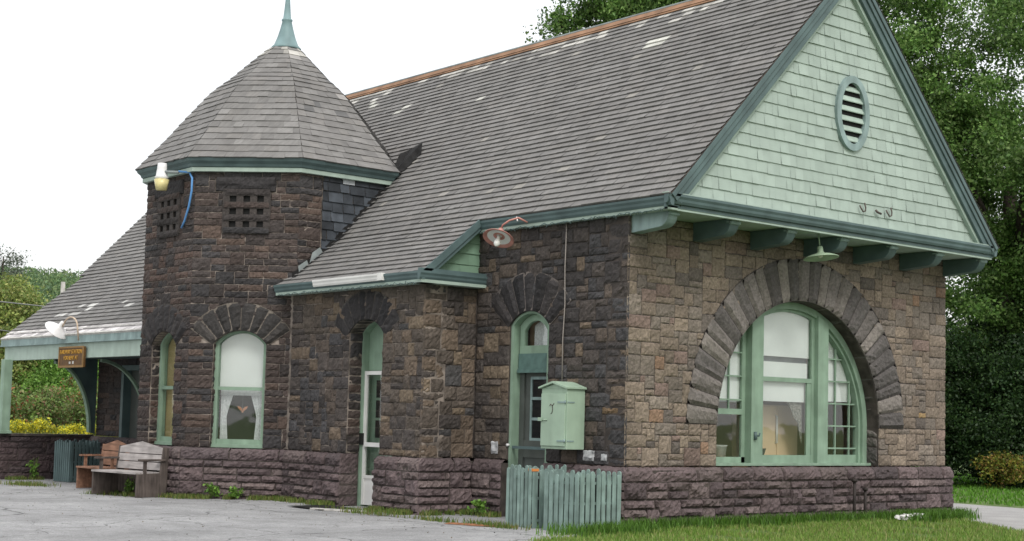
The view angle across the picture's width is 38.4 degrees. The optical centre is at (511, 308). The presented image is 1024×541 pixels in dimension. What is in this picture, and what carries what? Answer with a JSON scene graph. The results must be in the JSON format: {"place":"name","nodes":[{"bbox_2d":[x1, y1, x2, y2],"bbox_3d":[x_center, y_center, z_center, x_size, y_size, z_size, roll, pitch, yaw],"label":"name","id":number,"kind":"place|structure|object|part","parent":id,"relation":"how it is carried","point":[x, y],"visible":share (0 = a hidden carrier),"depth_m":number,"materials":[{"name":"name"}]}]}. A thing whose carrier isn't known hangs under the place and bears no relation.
{"place":"outdoors","nodes":[
{"label":"outdoors","id":0,"kind":"place"},
{"bbox_2d":[15,427,112,436],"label":"meadow","id":1,"kind":"structure","parent":0,"point":[56,432],"depth_m":47.80,"materials":[{"name":"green plant"}]},
{"bbox_2d":[0,479,581,540],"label":"asphalt lot","id":2,"kind":"structure","parent":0,"point":[47,506],"depth_m":23.11,"materials":[{"name":"grey asphalt"}]},
{"bbox_2d":[25,457,39,477],"bbox_3d":[-12.322,4.124,37.921,0.340,0.588,0.406,0,-4,16],"label":"weed","id":3,"kind":"object","parent":2,"relation":"on","point":[34,466],"visible":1,"depth_m":37.88,"materials":[{"name":"green plant"}]},
{"bbox_2d":[53,439,100,481],"bbox_3d":[-11.090,3.874,37.539,0.772,1.068,0.872,-2,-6,42],"label":"picket bin","id":4,"kind":"object","parent":2,"relation":"on","point":[68,459],"visible":0.83,"depth_m":37.24,"materials":[{"name":"green paint"}]},
{"bbox_2d":[76,440,128,487],"bbox_3d":[-9.151,3.514,33.116,1.270,1.101,0.800,-3,-6,44],"label":"bench","id":5,"kind":"object","parent":2,"relation":"on","point":[84,476],"visible":0.43,"depth_m":33.35,"materials":[{"name":"brown wood"}]},
{"bbox_2d":[124,476,134,491],"bbox_3d":[-7.852,3.657,30.350,0.292,0.409,0.293,5,-6,-40],"label":"weed","id":6,"kind":"object","parent":2,"relation":"on","point":[128,487],"visible":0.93,"depth_m":30.31,"materials":[{"name":"green plant"}]},
{"bbox_2d":[91,441,169,497],"bbox_3d":[-7.816,3.270,30.085,1.620,1.101,0.800,-2,-6,40],"label":"bench","id":7,"kind":"object","parent":2,"relation":"on","point":[148,483],"visible":0.98,"depth_m":30.20,"materials":[{"name":"grey wood"}]},
{"bbox_2d":[202,482,222,498],"bbox_3d":[-5.969,3.632,29.351,0.389,0.347,0.416,5,-6,-40],"label":"weed","id":8,"kind":"object","parent":2,"relation":"on","point":[212,489],"visible":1,"depth_m":29.33,"materials":[{"name":"green plant"}]},
{"bbox_2d":[227,485,244,499],"bbox_3d":[-5.490,3.656,29.267,0.369,0.299,0.314,5,-6,-40],"label":"weed","id":9,"kind":"object","parent":2,"relation":"on","point":[234,493],"visible":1,"depth_m":29.21,"materials":[{"name":"green plant"}]},
{"bbox_2d":[0,475,531,530],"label":"weed strip","id":10,"kind":"object","parent":2,"relation":"on","point":[374,509],"visible":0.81,"depth_m":26.44,"materials":[{"name":"green plant"}]},
{"bbox_2d":[291,505,354,509],"bbox_3d":[-3.472,3.633,26.996,0.850,0.029,1.150,5,-6,-40],"label":"door mat","id":11,"kind":"object","parent":2,"relation":"on","point":[313,506],"depth_m":26.91,"materials":[{"name":"rubber"}]},
{"bbox_2d":[310,508,358,511],"bbox_3d":[-3.111,3.605,26.288,1.097,0.030,0.120,-1,-5,25],"label":"loose board","id":12,"kind":"object","parent":2,"relation":"on","point":[327,509],"visible":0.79,"depth_m":26.30,"materials":[{"name":"grey wood"}]},
{"bbox_2d":[467,499,489,515],"bbox_3d":[-0.584,3.515,25.987,0.364,0.305,0.312,0,-5,24],"label":"weed","id":13,"kind":"object","parent":2,"relation":"on","point":[478,508],"visible":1,"depth_m":25.95,"materials":[{"name":"green plant"}]},
{"bbox_2d":[444,522,518,526],"bbox_3d":[-0.493,3.466,23.531,1.290,0.022,0.200,0,-5,23],"label":"rusty debris","id":14,"kind":"object","parent":2,"relation":"on","point":[472,524],"visible":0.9,"depth_m":23.64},
{"bbox_2d":[505,464,566,527],"bbox_3d":[0.388,3.024,23.823,0.742,1.006,0.671,5,-6,-40],"label":"picket bin","id":15,"kind":"object","parent":2,"relation":"on","point":[525,496],"visible":0.7,"depth_m":23.52,"materials":[{"name":"paint"}]},
{"bbox_2d":[0,0,1023,343],"label":"sky","id":16,"kind":"structure","parent":0,"point":[90,89],"materials":[{"name":"white"}]},
{"bbox_2d":[716,445,726,456],"bbox_3d":[3.689,2.591,26.278,0.300,0.300,0.295,5,-6,-40],"label":"plastic tub","id":17,"kind":"object","parent":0,"point":[720,450],"visible":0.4,"depth_m":26.16,"materials":[{"name":"plastic"}]},
{"bbox_2d":[546,462,1023,540],"bbox_3d":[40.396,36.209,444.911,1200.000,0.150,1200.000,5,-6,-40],"label":"ground","id":18,"kind":"structure","parent":0,"point":[958,502],"depth_m":33.60,"materials":[{"name":"green plant"}]},
{"bbox_2d":[0,244,32,285],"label":"dying tree","id":19,"kind":"object","parent":18,"relation":"on","point":[10,260],"visible":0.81,"depth_m":90.38,"materials":[{"name":"grey plant"}]},
{"bbox_2d":[10,419,38,433],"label":"goldenrod","id":20,"kind":"object","parent":18,"relation":"on","point":[15,426],"visible":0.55,"depth_m":49.20,"materials":[{"name":"yellow plant"}]},
{"bbox_2d":[10,384,39,425],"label":"sumac bush","id":21,"kind":"object","parent":18,"relation":"on","point":[16,405],"visible":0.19,"depth_m":56.82,"materials":[{"name":"green plant"}]},
{"bbox_2d":[0,269,52,395],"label":"broadleaf tree","id":22,"kind":"object","parent":18,"relation":"on","point":[15,315],"visible":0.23,"depth_m":77.45,"materials":[{"name":"green plant"}]},
{"bbox_2d":[19,417,56,433],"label":"goldenrod","id":23,"kind":"object","parent":18,"relation":"on","point":[42,424],"visible":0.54,"depth_m":50.11,"materials":[{"name":"yellow plant"}]},
{"bbox_2d":[0,433,93,478],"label":"porch wall","id":24,"kind":"structure","parent":18,"relation":"on","point":[19,452],"depth_m":38.16,"materials":[{"name":"stone"}]},
{"bbox_2d":[11,381,84,428],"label":"sumac bush","id":25,"kind":"object","parent":18,"relation":"on","point":[53,406],"visible":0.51,"depth_m":58.94,"materials":[{"name":"green plant"}]},
{"bbox_2d":[15,359,98,421],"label":"broadleaf tree","id":26,"kind":"object","parent":18,"relation":"on","point":[52,374],"visible":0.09,"depth_m":74.73,"materials":[{"name":"green plant"}]},
{"bbox_2d":[60,282,64,293],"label":"utility pole","id":27,"kind":"object","parent":18,"relation":"on","point":[62,286],"visible":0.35,"depth_m":110.21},
{"bbox_2d":[0,301,43,306],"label":"overhead wire","id":28,"kind":"object","parent":27,"relation":"attached to","point":[21,303],"visible":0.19,"depth_m":64.33,"materials":[{"name":"grey metal"}]},
{"bbox_2d":[38,375,97,426],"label":"sumac bush","id":29,"kind":"object","parent":18,"relation":"on","point":[76,398],"visible":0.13,"depth_m":62.66,"materials":[{"name":"green plant"}]},
{"bbox_2d":[51,422,85,433],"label":"goldenrod","id":30,"kind":"object","parent":18,"relation":"on","point":[69,429],"visible":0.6,"depth_m":49.73,"materials":[{"name":"yellow plant"}]},
{"bbox_2d":[75,394,97,427],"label":"sumac bush","id":31,"kind":"object","parent":18,"relation":"on","point":[83,423],"visible":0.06,"depth_m":60.48,"materials":[{"name":"green plant"}]},
{"bbox_2d":[78,424,110,436],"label":"goldenrod","id":32,"kind":"object","parent":18,"relation":"on","point":[84,431],"visible":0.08,"depth_m":49.55,"materials":[{"name":"yellow plant"}]},
{"bbox_2d":[0,0,999,522],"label":"train station","id":33,"kind":"object","parent":18,"relation":"on","point":[752,148],"visible":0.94,"depth_m":27.48,"materials":[{"name":"stone"}]},
{"bbox_2d":[45,316,78,340],"bbox_3d":[-10.650,0.489,34.974,0.610,0.582,1.298,5,-6,-40],"label":"gooseneck lamp","id":34,"kind":"object","parent":33,"relation":"attached to","point":[56,330],"visible":0.99,"depth_m":35.11,"materials":[{"name":"white metal"}]},
{"bbox_2d":[58,346,85,367],"bbox_3d":[-10.421,1.156,34.856,0.072,0.500,1.420,5,-6,-40],"label":"notice sign","id":35,"kind":"object","parent":33,"relation":"attached to","point":[71,356],"visible":1,"depth_m":34.79,"materials":[{"name":"brown wood"}]},
{"bbox_2d":[119,365,139,438],"bbox_3d":[-9.588,2.939,37.694,0.320,2.950,1.440,5,-6,-40],"label":"canopy door","id":36,"kind":"structure","parent":33,"relation":"in","point":[129,400],"depth_m":38.10,"materials":[{"name":"green paint"}]},
{"bbox_2d":[154,333,175,444],"bbox_3d":[-7.100,1.675,30.834,0.220,2.369,1.090,5,-6,-40],"label":"window","id":37,"kind":"structure","parent":33,"relation":"in","point":[165,393],"depth_m":31.16,"materials":[{"name":"green paint"}]},
{"bbox_2d":[154,163,178,190],"bbox_3d":[-7.131,-2.714,30.305,0.547,0.560,0.305,-2,-5,38],"label":"flood light","id":38,"kind":"object","parent":33,"relation":"attached to","point":[161,180],"visible":1,"depth_m":30.28,"materials":[{"name":"white plastic"}]},
{"bbox_2d":[178,170,192,228],"bbox_3d":[-6.729,-2.244,30.191,0.218,1.178,0.475,5,-6,-40],"label":"blue cable","id":39,"kind":"object","parent":33,"relation":"attached to","point":[188,207],"visible":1,"depth_m":30.14,"materials":[{"name":"blue plastic"}]},
{"bbox_2d":[220,395,232,438],"bbox_3d":[-5.811,2.209,30.034,0.280,1.050,0.037,1,-4,6],"label":"lace curtain","id":40,"kind":"object","parent":33,"relation":"hanging from","point":[225,401],"visible":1,"depth_m":30.04,"materials":[{"name":"white fabric"}]},
{"bbox_2d":[211,331,265,447],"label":"window","id":41,"kind":"structure","parent":33,"relation":"in","point":[240,359],"depth_m":30.04,"materials":[{"name":"white glass"}]},
{"bbox_2d":[238,406,247,412],"bbox_3d":[-5.499,1.915,30.089,0.220,0.440,0.020,1,-4,5],"label":"hanging ornament","id":42,"kind":"object","parent":33,"relation":"hanging from","point":[244,408],"visible":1,"depth_m":30.07,"materials":[{"name":"metal"}]},
{"bbox_2d":[251,396,261,439],"bbox_3d":[-5.213,2.220,29.979,0.280,1.050,0.037,1,-4,4],"label":"lace curtain","id":43,"kind":"object","parent":33,"relation":"hanging from","point":[257,402],"visible":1,"depth_m":29.98,"materials":[{"name":"white fabric"}]},
{"bbox_2d":[278,281,416,295],"bbox_3d":[-3.190,-0.358,27.741,0.069,0.096,4.706,5,-6,-40],"label":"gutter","id":44,"kind":"object","parent":33,"relation":"hanging from","point":[347,288],"visible":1,"depth_m":27.55,"materials":[{"name":"green metal"}]},
{"bbox_2d":[357,321,402,505],"bbox_3d":[-2.457,1.986,27.735,0.270,3.519,1.110,5,-6,-40],"label":"screen door","id":45,"kind":"structure","parent":33,"relation":"in","point":[372,343],"depth_m":28.04,"materials":[{"name":"white paint"}]},
{"bbox_2d":[483,216,527,247],"bbox_3d":[-0.161,-1.348,25.736,0.649,0.576,0.598,5,-6,-40],"label":"gooseneck lamp","id":46,"kind":"object","parent":33,"relation":"attached to","point":[500,238],"visible":1,"depth_m":25.71,"materials":[{"name":"red metal"}]},
{"bbox_2d":[506,311,554,468],"bbox_3d":[0.380,1.863,25.816,0.350,3.619,1.065,5,-6,-40],"label":"front door","id":47,"kind":"structure","parent":33,"relation":"in","point":[529,364],"depth_m":26.06,"materials":[{"name":"green paint"}]},
{"bbox_2d":[538,381,586,449],"bbox_3d":[0.840,1.791,24.637,0.475,1.128,0.710,5,-6,-40],"label":"utility cabinet","id":48,"kind":"object","parent":33,"relation":"attached to","point":[561,418],"visible":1,"depth_m":24.44,"materials":[{"name":"metal"}]},
{"bbox_3d":[0.666,1.857,24.508,0.054,0.870,0.670,5,-6,-40],"label":"door","id":49,"kind":"part","parent":48,"relation":"part of","materials":[{"name":"paint"}]},
{"bbox_2d":[561,223,566,380],"bbox_3d":[0.890,-0.081,25.087,0.025,2.750,0.047,5,-6,-40],"label":"conduit","id":50,"kind":"object","parent":33,"relation":"attached to","point":[564,300],"visible":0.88,"depth_m":25.08,"materials":[{"name":"metal"}]},
{"bbox_2d":[479,207,664,233],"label":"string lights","id":51,"kind":"object","parent":33,"relation":"hanging from","point":[582,218],"visible":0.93,"depth_m":24.63,"materials":[{"name":"green paint"}]},
{"bbox_2d":[732,404,796,467],"bbox_3d":[4.767,2.670,27.623,1.240,1.700,0.607,5,-6,-40],"label":"tall cupboard","id":52,"kind":"object","parent":33,"relation":"on","point":[779,429],"visible":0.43,"depth_m":27.45,"materials":[{"name":"white paint"}]},
{"bbox_3d":[4.696,2.605,27.245,0.580,1.570,0.019,5,-6,-40],"label":"door","id":53,"kind":"part","parent":52,"relation":"part of","materials":[{"name":"beige wood"}]},
{"bbox_3d":[5.157,2.645,27.627,0.580,1.570,0.019,5,-6,-40],"label":"door","id":54,"kind":"part","parent":52,"relation":"part of","materials":[{"name":"beige wood"}]},
{"bbox_2d":[716,302,870,465],"bbox_3d":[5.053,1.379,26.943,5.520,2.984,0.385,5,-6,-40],"label":"arched window","id":55,"kind":"structure","parent":33,"relation":"in","point":[768,362],"depth_m":27.19,"materials":[{"name":"green paint"}]},
{"bbox_2d":[786,402,801,443],"bbox_3d":[5.189,2.096,27.183,0.490,0.800,0.010,5,-6,-40],"label":"torn curtain","id":56,"kind":"object","parent":33,"relation":"hanging from","point":[796,409],"visible":1,"depth_m":27.28,"materials":[{"name":"grey fabric"}]},
{"bbox_2d":[803,234,838,261],"bbox_3d":[5.466,-1.078,26.034,0.632,0.474,0.628,5,-6,-40],"label":"pendant lamp","id":57,"kind":"object","parent":33,"relation":"hanging from","point":[820,255],"visible":0.98,"depth_m":26.06,"materials":[{"name":"green metal"}]},
{"bbox_2d":[523,0,685,42],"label":"broadleaf tree","id":58,"kind":"object","parent":18,"relation":"on","point":[589,11],"visible":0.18,"depth_m":48.08,"materials":[{"name":"green plant"}]},
{"bbox_2d":[526,506,980,537],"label":"tall grass","id":59,"kind":"structure","parent":18,"relation":"on","point":[646,524],"depth_m":25.06,"materials":[{"name":"green plant"}]},
{"bbox_2d":[525,516,1023,540],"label":"front grass","id":60,"kind":"structure","parent":18,"relation":"on","point":[863,529],"depth_m":23.43,"materials":[{"name":"green plant"}]},
{"bbox_2d":[543,469,621,531],"bbox_3d":[1.106,3.008,23.099,0.942,0.965,0.822,5,-6,-42],"label":"picket fence","id":61,"kind":"object","parent":60,"relation":"on","point":[578,497],"visible":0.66,"depth_m":22.81,"materials":[{"name":"paint"}]},
{"bbox_2d":[851,479,857,516],"bbox_3d":[6.283,3.575,27.018,0.120,0.880,0.114,5,-6,-40],"label":"vent pipe","id":62,"kind":"object","parent":18,"relation":"on","point":[854,481],"visible":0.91,"depth_m":27.00,"materials":[{"name":"metal"}]},
{"bbox_2d":[862,488,867,517],"bbox_3d":[6.527,3.677,27.216,0.120,0.720,0.114,5,-6,-40],"label":"vent pipe","id":63,"kind":"object","parent":18,"relation":"on","point":[865,490],"visible":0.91,"depth_m":27.20,"materials":[{"name":"metal"}]},
{"bbox_2d":[894,513,922,519],"bbox_3d":[7.443,3.894,27.505,0.775,0.129,0.251,5,-6,-40],"label":"crumpled rag","id":64,"kind":"object","parent":18,"relation":"on","point":[902,516],"visible":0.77,"depth_m":27.32,"materials":[{"name":"white fabric"}]},
{"bbox_2d":[877,0,1023,380],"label":"broadleaf tree","id":65,"kind":"object","parent":18,"relation":"on","point":[984,139],"visible":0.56,"depth_m":46.58,"materials":[{"name":"green plant"}]},
{"bbox_2d":[909,311,1002,484],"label":"shrub","id":66,"kind":"object","parent":18,"relation":"on","point":[956,363],"visible":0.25,"depth_m":45.59,"materials":[{"name":"green plant"}]},
{"bbox_2d":[956,280,995,322],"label":"broadleaf tree","id":67,"kind":"object","parent":18,"relation":"on","point":[969,293],"depth_m":58.70,"materials":[{"name":"green plant"}]},
{"bbox_2d":[945,333,1023,488],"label":"shrub","id":68,"kind":"object","parent":18,"relation":"on","point":[1004,397],"visible":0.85,"depth_m":44.73,"materials":[{"name":"green plant"}]},
{"bbox_2d":[952,473,1023,505],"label":"lawn","id":69,"kind":"structure","parent":18,"relation":"on","point":[971,490],"depth_m":39.74,"materials":[{"name":"green plant"}]},
{"bbox_2d":[954,298,1023,485],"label":"shrub","id":70,"kind":"object","parent":18,"relation":"on","point":[993,334],"visible":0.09,"depth_m":47.01,"materials":[{"name":"green plant"}]},
{"bbox_2d":[969,449,1023,488],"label":"bush","id":71,"kind":"object","parent":18,"relation":"on","point":[992,465],"visible":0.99,"depth_m":43.30,"materials":[{"name":"green plant"}]},
{"bbox_2d":[953,503,1023,530],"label":"path","id":72,"kind":"structure","parent":0,"point":[1009,517],"depth_m":30.34,"materials":[{"name":"grey concrete"}]},
{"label":"hill","id":73,"kind":"structure","parent":0,"visible":0},
{"bbox_2d":[0,265,83,325],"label":"wood","id":74,"kind":"object","parent":73,"relation":"on","point":[51,282],"visible":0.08,"depth_m":267.63,"materials":[{"name":"green plant"}]}
]}

